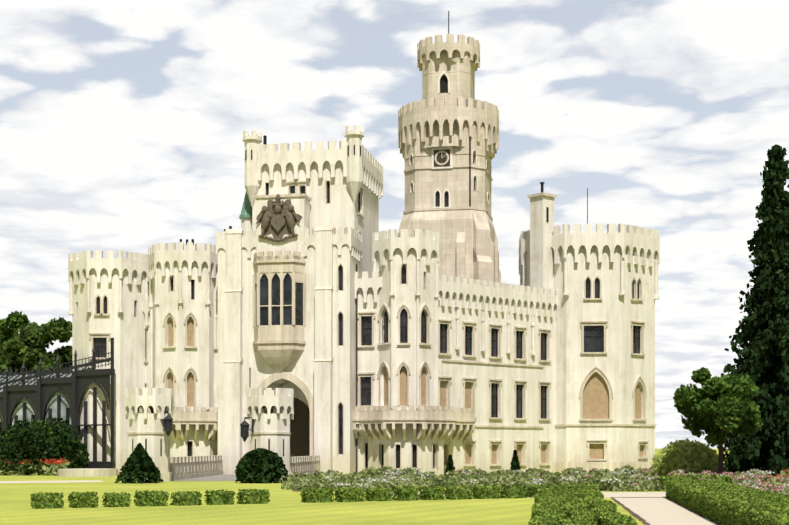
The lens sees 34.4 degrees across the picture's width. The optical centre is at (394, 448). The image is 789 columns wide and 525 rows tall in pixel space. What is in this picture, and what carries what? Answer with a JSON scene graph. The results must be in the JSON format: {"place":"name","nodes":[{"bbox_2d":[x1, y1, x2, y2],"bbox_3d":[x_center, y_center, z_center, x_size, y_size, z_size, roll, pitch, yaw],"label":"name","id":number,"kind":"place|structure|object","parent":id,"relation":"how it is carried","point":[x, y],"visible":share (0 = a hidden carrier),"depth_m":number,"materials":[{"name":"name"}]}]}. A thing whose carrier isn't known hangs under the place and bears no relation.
{"place":"outdoors","nodes":[
{"label":"outdoors","id":0,"kind":"place"},
{"bbox_2d":[0,387,71,428],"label":"arched windows","id":1,"kind":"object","parent":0,"point":[50,403],"visible":0.04,"depth_m":110.56,"materials":[{"name":"glass"}]},
{"bbox_2d":[0,373,71,391],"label":"grey castle glass","id":2,"kind":"object","parent":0,"point":[26,375],"depth_m":137.23,"materials":[{"name":"grey glass"}]},
{"bbox_2d":[239,192,251,219],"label":"turret roof","id":3,"kind":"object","parent":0,"point":[246,211],"visible":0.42,"depth_m":105.52,"materials":[{"name":"green metal"}]},
{"bbox_2d":[0,11,638,468],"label":"windows","id":4,"kind":"structure","parent":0,"point":[73,387],"depth_m":107.33,"materials":[{"name":"black glass"}]},
{"bbox_2d":[397,34,500,282],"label":"tower","id":5,"kind":"structure","parent":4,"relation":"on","point":[468,243],"depth_m":120.74,"materials":[{"name":"beige stone"}]},
{"bbox_2d":[405,120,490,214],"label":"great tower","id":6,"kind":"structure","parent":5,"relation":"on","point":[427,183],"depth_m":121.23,"materials":[{"name":"stone"}]},
{"bbox_2d":[422,50,474,107],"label":"tower turret","id":7,"kind":"object","parent":6,"relation":"on","point":[462,84],"visible":0.44,"depth_m":122.67,"materials":[{"name":"stone"}]},
{"bbox_2d":[176,50,474,480],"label":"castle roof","id":8,"kind":"structure","parent":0,"point":[227,477],"depth_m":88.11,"materials":[{"name":"beige stone"}]},
{"bbox_2d":[68,71,659,481],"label":"castle wall","id":9,"kind":"structure","parent":0,"point":[542,242],"depth_m":102.84,"materials":[{"name":"beige stone"}]},
{"bbox_2d":[0,449,729,524],"bbox_3d":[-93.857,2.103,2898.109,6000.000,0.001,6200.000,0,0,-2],"label":"lawn","id":10,"kind":"structure","parent":0,"point":[285,507],"depth_m":43.03,"materials":[{"name":"green plant"}]},
{"bbox_2d":[0,416,89,472],"bbox_3d":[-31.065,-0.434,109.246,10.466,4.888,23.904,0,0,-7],"label":"shrubs","id":11,"kind":"object","parent":10,"relation":"on","point":[21,447],"visible":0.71,"depth_m":100.17,"materials":[{"name":"green plant"}]},
{"bbox_2d":[72,268,148,472],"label":"tower","id":12,"kind":"structure","parent":10,"relation":"on","point":[126,329],"depth_m":107.96,"materials":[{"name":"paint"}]},
{"bbox_2d":[145,325,149,395],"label":"wall","id":13,"kind":"structure","parent":10,"relation":"on","point":[147,372],"depth_m":109.45,"materials":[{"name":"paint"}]},
{"bbox_2d":[152,261,213,411],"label":"tower","id":14,"kind":"structure","parent":10,"relation":"on","point":[194,359],"depth_m":104.75,"materials":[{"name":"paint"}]},
{"bbox_2d":[170,425,217,456],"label":"castle wall","id":15,"kind":"structure","parent":10,"relation":"on","point":[206,447],"depth_m":104.37,"materials":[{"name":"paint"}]},
{"bbox_2d":[170,455,319,480],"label":"balustrade","id":16,"kind":"object","parent":10,"relation":"on","point":[190,461],"visible":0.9,"depth_m":90.21,"materials":[{"name":"beige stone"}]},
{"bbox_2d":[218,244,360,474],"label":"gate block","id":17,"kind":"structure","parent":10,"relation":"on","point":[301,366],"depth_m":101.73,"materials":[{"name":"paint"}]},
{"bbox_2d":[288,398,309,456],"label":"castle door","id":18,"kind":"structure","parent":17,"relation":"attached to","point":[300,433],"depth_m":105.29,"materials":[{"name":"brown wood"}]},
{"bbox_2d":[252,161,378,412],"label":"gate tower","id":19,"kind":"structure","parent":10,"relation":"on","point":[340,210],"depth_m":103.72,"materials":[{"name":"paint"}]},
{"bbox_2d":[256,194,301,241],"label":"castle arms","id":20,"kind":"object","parent":19,"relation":"attached to","point":[277,218],"visible":0.98,"depth_m":101.76},
{"bbox_2d":[115,442,520,483],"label":"topiary bushes","id":21,"kind":"object","parent":10,"relation":"on","point":[261,465],"visible":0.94,"depth_m":76.58,"materials":[{"name":"green plant"}]},
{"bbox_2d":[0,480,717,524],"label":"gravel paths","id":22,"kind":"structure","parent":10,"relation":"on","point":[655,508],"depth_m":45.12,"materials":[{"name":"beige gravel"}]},
{"bbox_2d":[611,497,720,524],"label":"path edges","id":23,"kind":"object","parent":22,"relation":"on","point":[632,513],"visible":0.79,"depth_m":40.91,"materials":[{"name":"stone"}]},
{"bbox_2d":[358,288,383,471],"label":"wall","id":24,"kind":"structure","parent":10,"relation":"on","point":[368,359],"depth_m":102.76,"materials":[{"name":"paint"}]},
{"bbox_2d":[0,460,788,494],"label":"perennials","id":25,"kind":"object","parent":10,"relation":"on","point":[297,481],"visible":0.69,"depth_m":70.83,"materials":[{"name":"green plant"}]},
{"bbox_2d":[0,458,788,494],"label":"flowers","id":26,"kind":"object","parent":25,"relation":"on","point":[533,481],"depth_m":72.90,"materials":[{"name":"red plant"}]},
{"bbox_2d":[455,468,787,492],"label":"pink flowers","id":27,"kind":"object","parent":25,"relation":"attached to","point":[760,483],"visible":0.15,"depth_m":64.28,"materials":[{"name":"plant"}]},
{"bbox_2d":[376,248,434,409],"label":"bay tower","id":28,"kind":"structure","parent":10,"relation":"on","point":[405,294],"depth_m":101.47,"materials":[{"name":"beige stone"}]},
{"bbox_2d":[368,424,443,474],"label":"wall","id":29,"kind":"structure","parent":10,"relation":"on","point":[424,455],"depth_m":100.94,"materials":[{"name":"beige stone"}]},
{"bbox_2d":[57,467,758,476],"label":"garden stone","id":30,"kind":"object","parent":10,"relation":"on","point":[93,472],"visible":0.62,"depth_m":94.02,"materials":[{"name":"beige stone"}]},
{"bbox_2d":[30,474,788,524],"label":"hedges","id":31,"kind":"object","parent":10,"relation":"on","point":[217,501],"visible":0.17,"depth_m":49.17,"materials":[{"name":"green plant"}]},
{"bbox_2d":[438,292,554,472],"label":"wing","id":32,"kind":"structure","parent":10,"relation":"on","point":[483,374],"depth_m":109.92,"materials":[{"name":"beige stone"}]},
{"bbox_2d":[525,245,654,461],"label":"tower","id":33,"kind":"structure","parent":10,"relation":"on","point":[620,366],"depth_m":113.59,"materials":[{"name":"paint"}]},
{"bbox_2d":[651,438,724,475],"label":"weeping shrub","id":34,"kind":"object","parent":10,"relation":"on","point":[687,455],"visible":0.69,"depth_m":90.90,"materials":[{"name":"green plant"}]},
{"bbox_2d":[714,183,788,474],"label":"tree trunks","id":35,"kind":"object","parent":10,"relation":"on","point":[720,462],"visible":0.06,"depth_m":88.36,"materials":[{"name":"brown plant"}]},
{"bbox_2d":[0,311,763,446],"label":"tree leaves","id":36,"kind":"object","parent":35,"relation":"on","point":[730,409],"visible":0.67,"depth_m":87.10,"materials":[{"name":"green plant"}]},
{"bbox_2d":[0,317,768,372],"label":"tree leaves","id":37,"kind":"object","parent":35,"relation":"attached to","point":[26,345],"visible":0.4,"depth_m":160.06,"materials":[{"name":"green plant"}]},
{"bbox_2d":[717,144,788,475],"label":"conifer needles","id":38,"kind":"object","parent":10,"relation":"on","point":[772,340],"visible":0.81,"depth_m":95.39,"materials":[{"name":"green plant"}]},
{"bbox_2d":[94,136,639,472],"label":"window frames","id":39,"kind":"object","parent":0,"point":[440,159],"visible":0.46,"depth_m":109.43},
{"bbox_2d":[89,151,655,473],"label":"stone trim","id":40,"kind":"structure","parent":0,"point":[279,349],"depth_m":102.26,"materials":[{"name":"beige stone"}]},
{"bbox_2d":[0,0,788,448],"label":"sky","id":41,"kind":"structure","parent":0,"point":[123,123],"materials":[{"name":"white"}]},
{"bbox_2d":[168,317,642,464],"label":"blind windows","id":42,"kind":"structure","parent":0,"point":[595,398],"depth_m":109.71,"materials":[{"name":"beige paint"}]}
]}

